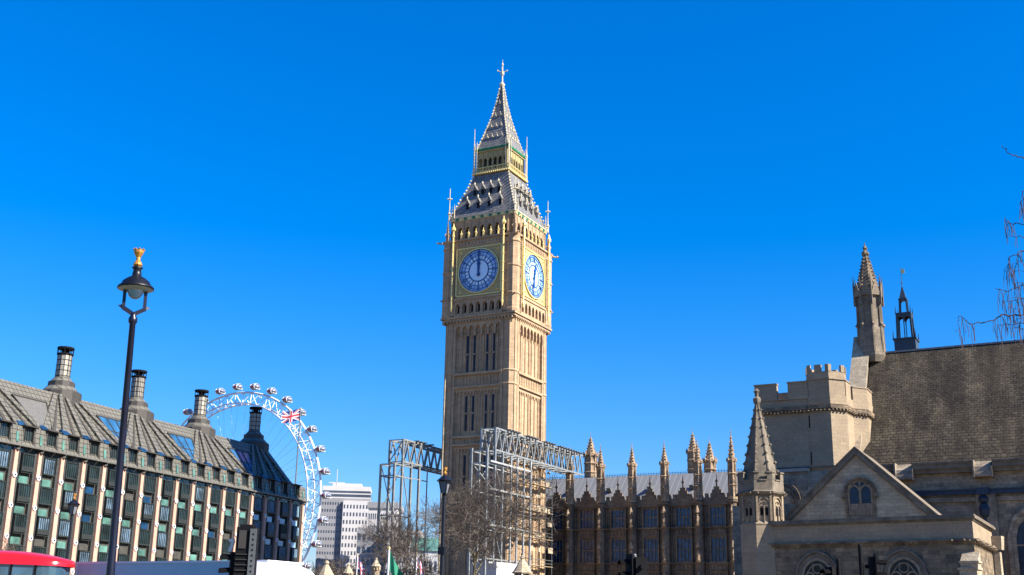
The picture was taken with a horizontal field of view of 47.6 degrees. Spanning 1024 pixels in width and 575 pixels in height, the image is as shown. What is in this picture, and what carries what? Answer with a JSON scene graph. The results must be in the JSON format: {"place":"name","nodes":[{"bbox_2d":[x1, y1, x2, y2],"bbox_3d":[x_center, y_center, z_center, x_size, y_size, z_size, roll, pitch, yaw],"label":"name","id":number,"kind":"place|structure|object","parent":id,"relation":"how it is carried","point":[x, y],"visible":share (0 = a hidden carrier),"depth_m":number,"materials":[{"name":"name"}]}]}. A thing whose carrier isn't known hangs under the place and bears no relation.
{"place":"outdoors","nodes":[
{"label":"outdoors","id":0,"kind":"place"},
{"bbox_2d":[0,534,26,550],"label":"plane tree","id":1,"kind":"object","parent":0,"point":[10,548],"visible":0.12,"depth_m":69.88,"materials":[{"name":"brown plant"}]},
{"bbox_2d":[0,346,311,574],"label":"office building","id":2,"kind":"structure","parent":0,"point":[195,488],"depth_m":164.23,"materials":[{"name":"stone"}]},
{"bbox_2d":[0,449,9,468],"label":"window","id":3,"kind":"structure","parent":2,"relation":"in","point":[4,454],"depth_m":140.92,"materials":[{"name":"white"}]},
{"bbox_2d":[10,513,27,533],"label":"window","id":4,"kind":"structure","parent":2,"relation":"in","point":[18,525],"depth_m":141.87,"materials":[{"name":"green glass"}]},
{"bbox_2d":[14,483,31,503],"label":"window","id":5,"kind":"structure","parent":2,"relation":"in","point":[23,491],"depth_m":142.91,"materials":[{"name":"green glass"}]},
{"bbox_2d":[18,453,34,473],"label":"window","id":6,"kind":"structure","parent":2,"relation":"in","point":[26,465],"depth_m":143.93,"materials":[{"name":"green glass"}]},
{"bbox_2d":[34,516,50,536],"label":"window","id":7,"kind":"structure","parent":2,"relation":"in","point":[42,527],"depth_m":145.47,"materials":[{"name":"white"}]},
{"bbox_2d":[38,487,52,505],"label":"window","id":8,"kind":"structure","parent":2,"relation":"in","point":[45,497],"depth_m":146.79,"materials":[{"name":"green glass"}]},
{"bbox_2d":[42,457,55,476],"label":"window","id":9,"kind":"structure","parent":2,"relation":"in","point":[49,464],"depth_m":147.83,"materials":[{"name":"white"}]},
{"bbox_2d":[57,519,70,537],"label":"window","id":10,"kind":"structure","parent":2,"relation":"in","point":[64,525],"depth_m":149.30,"materials":[{"name":"white"}]},
{"bbox_2d":[61,490,75,509],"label":"window","id":11,"kind":"structure","parent":2,"relation":"in","point":[67,496],"depth_m":149.77,"materials":[{"name":"white"}]},
{"bbox_2d":[64,462,77,479],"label":"window","id":12,"kind":"structure","parent":2,"relation":"in","point":[71,468],"depth_m":151.45,"materials":[{"name":"grey glass"}]},
{"bbox_2d":[75,550,90,568],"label":"window","id":13,"kind":"structure","parent":2,"relation":"in","point":[82,556],"depth_m":151.82,"materials":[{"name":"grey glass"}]},
{"bbox_2d":[79,522,93,540],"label":"window","id":14,"kind":"structure","parent":2,"relation":"in","point":[86,528],"depth_m":152.71,"materials":[{"name":"grey glass"}]},
{"bbox_2d":[82,493,96,512],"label":"window","id":15,"kind":"structure","parent":2,"relation":"in","point":[89,503],"depth_m":153.77,"materials":[{"name":"grey glass"}]},
{"bbox_2d":[86,466,99,484],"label":"window","id":16,"kind":"structure","parent":2,"relation":"in","point":[92,477],"depth_m":154.81,"materials":[{"name":"grey glass"}]},
{"bbox_2d":[100,524,110,541],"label":"window","id":17,"kind":"structure","parent":2,"relation":"in","point":[105,529],"depth_m":156.46,"materials":[{"name":"grey glass"}]},
{"bbox_2d":[103,497,112,515],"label":"window","id":18,"kind":"structure","parent":2,"relation":"in","point":[108,501],"depth_m":157.06,"materials":[{"name":"white"}]},
{"bbox_2d":[106,469,115,487],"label":"window","id":19,"kind":"structure","parent":2,"relation":"in","point":[110,481],"depth_m":158.02,"materials":[{"name":"grey glass"}]},
{"bbox_2d":[120,527,131,543],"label":"window","id":20,"kind":"structure","parent":2,"relation":"in","point":[125,536],"depth_m":160.27,"materials":[{"name":"white"}]},
{"bbox_2d":[122,500,135,517],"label":"window","id":21,"kind":"structure","parent":2,"relation":"in","point":[129,506],"depth_m":160.98,"materials":[{"name":"grey glass"}]},
{"bbox_2d":[125,473,138,491],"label":"window","id":22,"kind":"structure","parent":2,"relation":"in","point":[132,479],"depth_m":162.00,"materials":[{"name":"grey glass"}]},
{"bbox_2d":[138,529,149,545],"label":"window","id":23,"kind":"structure","parent":2,"relation":"in","point":[144,535],"depth_m":163.91,"materials":[{"name":"grey glass"}]},
{"bbox_2d":[141,503,153,520],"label":"window","id":24,"kind":"structure","parent":2,"relation":"in","point":[147,508],"depth_m":164.63,"materials":[{"name":"grey glass"}]},
{"bbox_2d":[144,477,154,492],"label":"window","id":25,"kind":"structure","parent":2,"relation":"in","point":[149,481],"depth_m":165.92,"materials":[{"name":"grey glass"}]},
{"bbox_2d":[157,531,167,547],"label":"window","id":26,"kind":"structure","parent":2,"relation":"in","point":[162,536],"depth_m":167.49,"materials":[{"name":"white"}]},
{"bbox_2d":[159,505,169,521],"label":"window","id":27,"kind":"structure","parent":2,"relation":"in","point":[164,510],"depth_m":168.54,"materials":[{"name":"white"}]},
{"bbox_2d":[162,480,173,497],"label":"window","id":28,"kind":"structure","parent":2,"relation":"in","point":[167,489],"depth_m":169.28,"materials":[{"name":"grey glass"}]},
{"bbox_2d":[174,534,183,548],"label":"window","id":29,"kind":"structure","parent":2,"relation":"in","point":[179,538],"depth_m":171.07,"materials":[{"name":"grey glass"}]},
{"bbox_2d":[176,508,187,524],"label":"window","id":30,"kind":"structure","parent":2,"relation":"in","point":[182,514],"depth_m":171.82,"materials":[{"name":"grey glass"}]},
{"bbox_2d":[179,483,189,499],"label":"window","id":31,"kind":"structure","parent":2,"relation":"in","point":[184,491],"depth_m":172.83,"materials":[{"name":"grey glass"}]},
{"bbox_2d":[190,536,201,551],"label":"window","id":32,"kind":"structure","parent":2,"relation":"in","point":[195,540],"depth_m":174.40,"materials":[{"name":"grey glass"}]},
{"bbox_2d":[193,511,203,527],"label":"window","id":33,"kind":"structure","parent":2,"relation":"in","point":[198,517],"depth_m":175.40,"materials":[{"name":"grey glass"}]},
{"bbox_2d":[195,486,204,501],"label":"window","id":34,"kind":"structure","parent":2,"relation":"in","point":[200,491],"depth_m":176.75,"materials":[{"name":"white"}]},
{"bbox_2d":[206,537,216,553],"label":"window","id":35,"kind":"structure","parent":2,"relation":"in","point":[211,542],"depth_m":178.10,"materials":[{"name":"grey glass"}]},
{"bbox_2d":[208,513,219,529],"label":"window","id":36,"kind":"structure","parent":2,"relation":"in","point":[213,518],"depth_m":179.14,"materials":[{"name":"grey glass"}]},
{"bbox_2d":[211,489,219,504],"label":"window","id":37,"kind":"structure","parent":2,"relation":"in","point":[215,495],"depth_m":180.46,"materials":[{"name":"grey glass"}]},
{"bbox_2d":[222,539,230,553],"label":"window","id":38,"kind":"structure","parent":2,"relation":"in","point":[226,544],"depth_m":181.92,"materials":[{"name":"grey glass"}]},
{"bbox_2d":[224,515,233,531],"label":"window","id":39,"kind":"structure","parent":2,"relation":"in","point":[229,520],"depth_m":182.77,"materials":[{"name":"grey glass"}]},
{"bbox_2d":[226,492,234,506],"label":"window","id":40,"kind":"structure","parent":2,"relation":"in","point":[230,496],"depth_m":184.02,"materials":[{"name":"grey glass"}]},
{"bbox_2d":[240,495,248,508],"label":"window","id":41,"kind":"structure","parent":2,"relation":"in","point":[244,498],"depth_m":187.67,"materials":[{"name":"grey glass"}]},
{"bbox_2d":[254,497,261,511],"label":"window","id":42,"kind":"structure","parent":2,"relation":"in","point":[258,501],"depth_m":191.28,"materials":[{"name":"blue glass"}]},
{"bbox_2d":[266,522,274,536],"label":"window","id":43,"kind":"structure","parent":2,"relation":"in","point":[270,527],"depth_m":193.51,"materials":[{"name":"blue glass"}]},
{"bbox_2d":[277,546,285,560],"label":"window","id":44,"kind":"structure","parent":2,"relation":"in","point":[281,554],"depth_m":196.15,"materials":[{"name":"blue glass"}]},
{"bbox_2d":[279,524,287,538],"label":"window","id":45,"kind":"structure","parent":2,"relation":"in","point":[282,527],"depth_m":197.14,"materials":[{"name":"black glass"}]},
{"bbox_2d":[280,502,288,516],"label":"window","id":46,"kind":"structure","parent":2,"relation":"in","point":[284,510],"depth_m":198.20,"materials":[{"name":"blue glass"}]},
{"bbox_2d":[281,408,301,483],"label":"rooftop flag","id":47,"kind":"object","parent":2,"relation":"on","point":[291,416],"visible":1,"depth_m":209.28,"materials":[{"name":"fabric"}]},
{"bbox_2d":[290,548,297,561],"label":"window","id":48,"kind":"structure","parent":2,"relation":"in","point":[293,551],"depth_m":199.75,"materials":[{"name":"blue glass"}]},
{"bbox_2d":[291,526,299,540],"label":"window","id":49,"kind":"structure","parent":2,"relation":"in","point":[295,529],"depth_m":200.78,"materials":[{"name":"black glass"}]},
{"bbox_2d":[318,560,333,574],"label":"gate pier","id":50,"kind":"structure","parent":0,"point":[326,569],"depth_m":125.94,"materials":[{"name":"stone"}]},
{"bbox_2d":[315,469,371,571],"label":"office tower","id":51,"kind":"structure","parent":0,"point":[344,509],"depth_m":866.47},
{"bbox_2d":[316,502,341,568],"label":"rear windows","id":52,"kind":"structure","parent":51,"relation":"in","point":[323,502],"depth_m":864.94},
{"bbox_2d":[355,527,388,574],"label":"riverside block","id":53,"kind":"structure","parent":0,"point":[366,549],"depth_m":585.73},
{"bbox_2d":[371,558,380,574],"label":"gate pier","id":54,"kind":"structure","parent":0,"point":[375,566],"depth_m":130.92,"materials":[{"name":"stone"}]},
{"bbox_2d":[367,502,403,527],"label":"colonnaded block","id":55,"kind":"structure","parent":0,"point":[372,507],"depth_m":807.90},
{"bbox_2d":[411,537,438,574],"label":"green roofed hall","id":56,"kind":"structure","parent":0,"point":[430,551],"depth_m":410.02,"materials":[{"name":"teal"}]},
{"bbox_2d":[0,0,1023,570],"label":"sky","id":57,"kind":"structure","parent":0,"point":[714,177],"materials":[{"name":"blue"}]},
{"bbox_2d":[512,555,532,574],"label":"gate pier","id":58,"kind":"structure","parent":0,"point":[522,567],"depth_m":121.12,"materials":[{"name":"stone"}]},
{"bbox_2d":[545,429,743,574],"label":"palace range","id":59,"kind":"structure","parent":0,"point":[664,522],"depth_m":179.40,"materials":[{"name":"stone"}]},
{"bbox_2d":[550,540,561,561],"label":"window","id":60,"kind":"structure","parent":59,"relation":"in","point":[558,540],"depth_m":184.56,"materials":[{"name":"blue glass"}]},
{"bbox_2d":[551,511,561,528],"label":"window","id":61,"kind":"structure","parent":59,"relation":"in","point":[558,513],"depth_m":185.92,"materials":[{"name":"blue glass"}]},
{"bbox_2d":[581,511,592,527],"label":"window","id":62,"kind":"structure","parent":59,"relation":"in","point":[583,515],"depth_m":183.62,"materials":[{"name":"blue glass"}]},
{"bbox_2d":[581,540,592,561],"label":"window","id":63,"kind":"structure","parent":59,"relation":"in","point":[583,544],"depth_m":182.28,"materials":[{"name":"blue glass"}]},
{"bbox_2d":[612,510,624,527],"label":"window","id":64,"kind":"structure","parent":59,"relation":"in","point":[621,513],"depth_m":181.21,"materials":[{"name":"blue glass"}]},
{"bbox_2d":[613,539,624,561],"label":"window","id":65,"kind":"structure","parent":59,"relation":"in","point":[618,553],"depth_m":179.89,"materials":[{"name":"blue glass"}]},
{"bbox_2d":[644,509,656,526],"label":"window","id":66,"kind":"structure","parent":59,"relation":"in","point":[650,522],"depth_m":178.84,"materials":[{"name":"blue glass"}]},
{"bbox_2d":[645,538,657,561],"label":"window","id":67,"kind":"structure","parent":59,"relation":"in","point":[647,552],"depth_m":177.49,"materials":[{"name":"blue glass"}]},
{"bbox_2d":[677,508,690,525],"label":"window","id":68,"kind":"structure","parent":59,"relation":"in","point":[683,519],"depth_m":176.50,"materials":[{"name":"blue glass"}]},
{"bbox_2d":[678,538,691,560],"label":"window","id":69,"kind":"structure","parent":59,"relation":"in","point":[680,542],"depth_m":175.17,"materials":[{"name":"blue glass"}]},
{"bbox_2d":[711,507,724,524],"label":"window","id":70,"kind":"structure","parent":59,"relation":"in","point":[717,518],"depth_m":174.10,"materials":[{"name":"blue glass"}]},
{"bbox_2d":[712,537,725,560],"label":"window","id":71,"kind":"structure","parent":59,"relation":"in","point":[720,539],"depth_m":172.79,"materials":[{"name":"blue glass"}]},
{"bbox_2d":[849,242,1023,574],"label":"great hall","id":72,"kind":"structure","parent":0,"point":[947,431],"depth_m":113.87,"materials":[{"name":"stone"}]},
{"bbox_2d":[893,267,919,350],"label":"lantern spire","id":73,"kind":"structure","parent":72,"relation":"on","point":[907,343],"depth_m":154.28,"materials":[{"name":"metal"}]},
{"bbox_2d":[1007,508,1023,574],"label":"window","id":74,"kind":"structure","parent":72,"relation":"in","point":[1015,538],"depth_m":105.13,"materials":[{"name":"stone"}]},
{"bbox_3d":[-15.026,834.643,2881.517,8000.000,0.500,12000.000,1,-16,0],"label":"ground","id":75,"kind":"structure","parent":0,"visible":0},
{"bbox_2d":[66,493,79,558],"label":"street lamp","id":76,"kind":"object","parent":75,"relation":"on","point":[73,505],"visible":1,"depth_m":73.66,"materials":[{"name":"metal"}]},
{"bbox_2d":[106,247,153,574],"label":"street lamp","id":77,"kind":"object","parent":75,"relation":"on","point":[136,285],"visible":1,"depth_m":25.26,"materials":[{"name":"metal"}]},
{"bbox_2d":[176,383,331,569],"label":"observation wheel","id":78,"kind":"object","parent":75,"relation":"on","point":[316,449],"visible":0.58,"depth_m":628.32,"materials":[{"name":"white metal"}]},
{"bbox_2d":[319,554,371,574],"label":"bare tree","id":79,"kind":"object","parent":75,"relation":"on","point":[351,566],"visible":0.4,"depth_m":228.23,"materials":[{"name":"brown plant"}]},
{"bbox_2d":[356,554,364,574],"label":"street flag","id":80,"kind":"object","parent":75,"relation":"on","point":[360,567],"visible":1,"depth_m":116.71,"materials":[{"name":"fabric"}]},
{"bbox_2d":[387,547,401,574],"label":"green banner","id":81,"kind":"object","parent":75,"relation":"on","point":[393,568],"visible":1,"depth_m":87.57,"materials":[{"name":"fabric"}]},
{"bbox_2d":[375,439,441,574],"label":"steel gantry","id":82,"kind":"object","parent":75,"relation":"on","point":[421,446],"visible":0.71,"depth_m":174.99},
{"bbox_2d":[380,549,437,574],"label":"bare tree","id":83,"kind":"object","parent":75,"relation":"on","point":[413,566],"visible":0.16,"depth_m":183.28,"materials":[{"name":"brown plant"}]},
{"bbox_2d":[353,497,471,574],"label":"plane tree","id":84,"kind":"object","parent":75,"relation":"on","point":[403,545],"visible":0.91,"depth_m":106.82,"materials":[{"name":"brown plant"}]},
{"bbox_2d":[400,560,435,574],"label":"bare tree","id":85,"kind":"object","parent":75,"relation":"on","point":[408,571],"visible":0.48,"depth_m":165.68,"materials":[{"name":"brown plant"}]},
{"bbox_2d":[410,463,578,574],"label":"plane tree","id":86,"kind":"object","parent":75,"relation":"on","point":[459,521],"visible":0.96,"depth_m":95.74,"materials":[{"name":"brown plant"}]},
{"bbox_2d":[471,562,522,574],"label":"hoarding","id":87,"kind":"object","parent":75,"relation":"on","point":[506,569],"visible":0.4,"depth_m":158.68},
{"bbox_2d":[437,61,557,574],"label":"clock tower","id":88,"kind":"structure","parent":75,"relation":"on","point":[496,297],"depth_m":181.86,"materials":[{"name":"stone"}]},
{"bbox_2d":[477,456,531,567],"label":"scaffold frame","id":89,"kind":"object","parent":75,"relation":"on","point":[523,470],"visible":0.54,"depth_m":166.82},
{"bbox_2d":[467,427,582,574],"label":"steel gantry","id":90,"kind":"object","parent":75,"relation":"on","point":[550,448],"visible":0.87,"depth_m":168.52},
{"bbox_2d":[512,467,552,574],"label":"foot scaffold","id":91,"kind":"object","parent":75,"relation":"on","point":[548,525],"visible":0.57,"depth_m":176.82,"materials":[{"name":"metal"}]},
{"bbox_2d":[583,436,598,477],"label":"palace turret","id":92,"kind":"object","parent":75,"relation":"on","point":[590,456],"visible":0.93,"depth_m":204.49,"materials":[{"name":"stone"}]},
{"bbox_2d":[686,430,699,472],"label":"palace turret","id":93,"kind":"object","parent":75,"relation":"on","point":[690,452],"visible":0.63,"depth_m":196.38,"materials":[{"name":"stone"}]},
{"bbox_2d":[702,441,717,472],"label":"palace turret","id":94,"kind":"object","parent":75,"relation":"on","point":[709,461],"visible":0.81,"depth_m":196.09,"materials":[{"name":"stone"}]},
{"bbox_2d":[735,388,786,574],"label":"stone turret","id":95,"kind":"object","parent":75,"relation":"on","point":[760,494],"visible":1,"depth_m":96.62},
{"bbox_2d":[741,495,755,522],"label":"window","id":96,"kind":"structure","parent":95,"relation":"in","point":[748,511],"depth_m":96.64,"materials":[{"name":"stone"}]},
{"bbox_2d":[755,495,772,522],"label":"window","id":97,"kind":"structure","parent":95,"relation":"in","point":[759,511],"depth_m":96.10,"materials":[{"name":"stone"}]},
{"bbox_2d":[772,495,783,520],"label":"window","id":98,"kind":"structure","parent":95,"relation":"in","point":[777,512],"depth_m":96.48,"materials":[{"name":"stone"}]},
{"bbox_2d":[732,364,874,574],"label":"hall tower","id":99,"kind":"structure","parent":75,"relation":"on","point":[817,422],"depth_m":114.02,"materials":[{"name":"stone"}]},
{"bbox_2d":[784,446,941,520],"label":"gabled annexe","id":100,"kind":"structure","parent":75,"relation":"on","point":[854,482],"depth_m":100.27,"materials":[{"name":"stone"}]},
{"bbox_2d":[842,476,878,517],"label":"window","id":101,"kind":"structure","parent":100,"relation":"in","point":[860,495],"depth_m":99.86,"materials":[{"name":"stone"}]},
{"bbox_2d":[768,514,1003,574],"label":"stone porch","id":102,"kind":"object","parent":75,"relation":"on","point":[960,544],"visible":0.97,"depth_m":90.41,"materials":[{"name":"beige stone"}]},
{"bbox_2d":[795,550,836,574],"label":"window","id":103,"kind":"structure","parent":102,"relation":"in","point":[810,565],"depth_m":92.89,"materials":[{"name":"stone"}]},
{"bbox_2d":[881,549,928,574],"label":"window","id":104,"kind":"structure","parent":102,"relation":"in","point":[896,565],"depth_m":88.83,"materials":[{"name":"stone"}]},
{"bbox_3d":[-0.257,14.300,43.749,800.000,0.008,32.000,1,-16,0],"label":"road","id":105,"kind":"structure","parent":0,"visible":0},
{"bbox_2d":[0,550,74,574],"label":"double decker bus","id":106,"kind":"object","parent":105,"relation":"on","point":[20,563],"visible":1,"depth_m":53.85,"materials":[{"name":"red metal"}]},
{"bbox_2d":[75,560,303,574],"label":"white lorry","id":107,"kind":"object","parent":105,"relation":"on","point":[209,567],"visible":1,"depth_m":53.93,"materials":[{"name":"metal"}]},
{"bbox_2d":[218,524,258,574],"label":"traffic signal","id":108,"kind":"object","parent":105,"relation":"on","point":[242,558],"visible":1,"depth_m":29.17,"materials":[{"name":"metal"}]},
{"bbox_2d":[256,561,313,574],"bbox_3d":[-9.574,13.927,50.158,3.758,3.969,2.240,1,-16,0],"label":"white van","id":109,"kind":"object","parent":105,"relation":"on","point":[265,568],"visible":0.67,"depth_m":49.56,"materials":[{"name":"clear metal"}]},
{"bbox_2d":[437,467,452,574],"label":"street lamp","id":110,"kind":"object","parent":105,"relation":"on","point":[444,480],"visible":1,"depth_m":44.32,"materials":[{"name":"metal"}]},
{"bbox_2d":[618,553,646,574],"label":"traffic signal","id":111,"kind":"object","parent":105,"relation":"on","point":[635,564],"visible":1,"depth_m":31.06,"materials":[{"name":"metal"}]},
{"bbox_2d":[819,559,840,574],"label":"traffic signal","id":112,"kind":"object","parent":105,"relation":"on","point":[832,570],"visible":1,"depth_m":35.03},
{"bbox_2d":[858,544,887,574],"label":"traffic signal","id":113,"kind":"object","parent":105,"relation":"on","point":[873,562],"visible":1,"depth_m":31.14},
{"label":"lawn","id":114,"kind":"structure","parent":0,"visible":0},
{"bbox_2d":[956,147,1023,353],"bbox_3d":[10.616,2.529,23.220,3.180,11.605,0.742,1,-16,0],"label":"weeping tree","id":115,"kind":"object","parent":114,"relation":"on","point":[1009,268],"visible":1,"depth_m":23.89,"materials":[{"name":"brown plant"}]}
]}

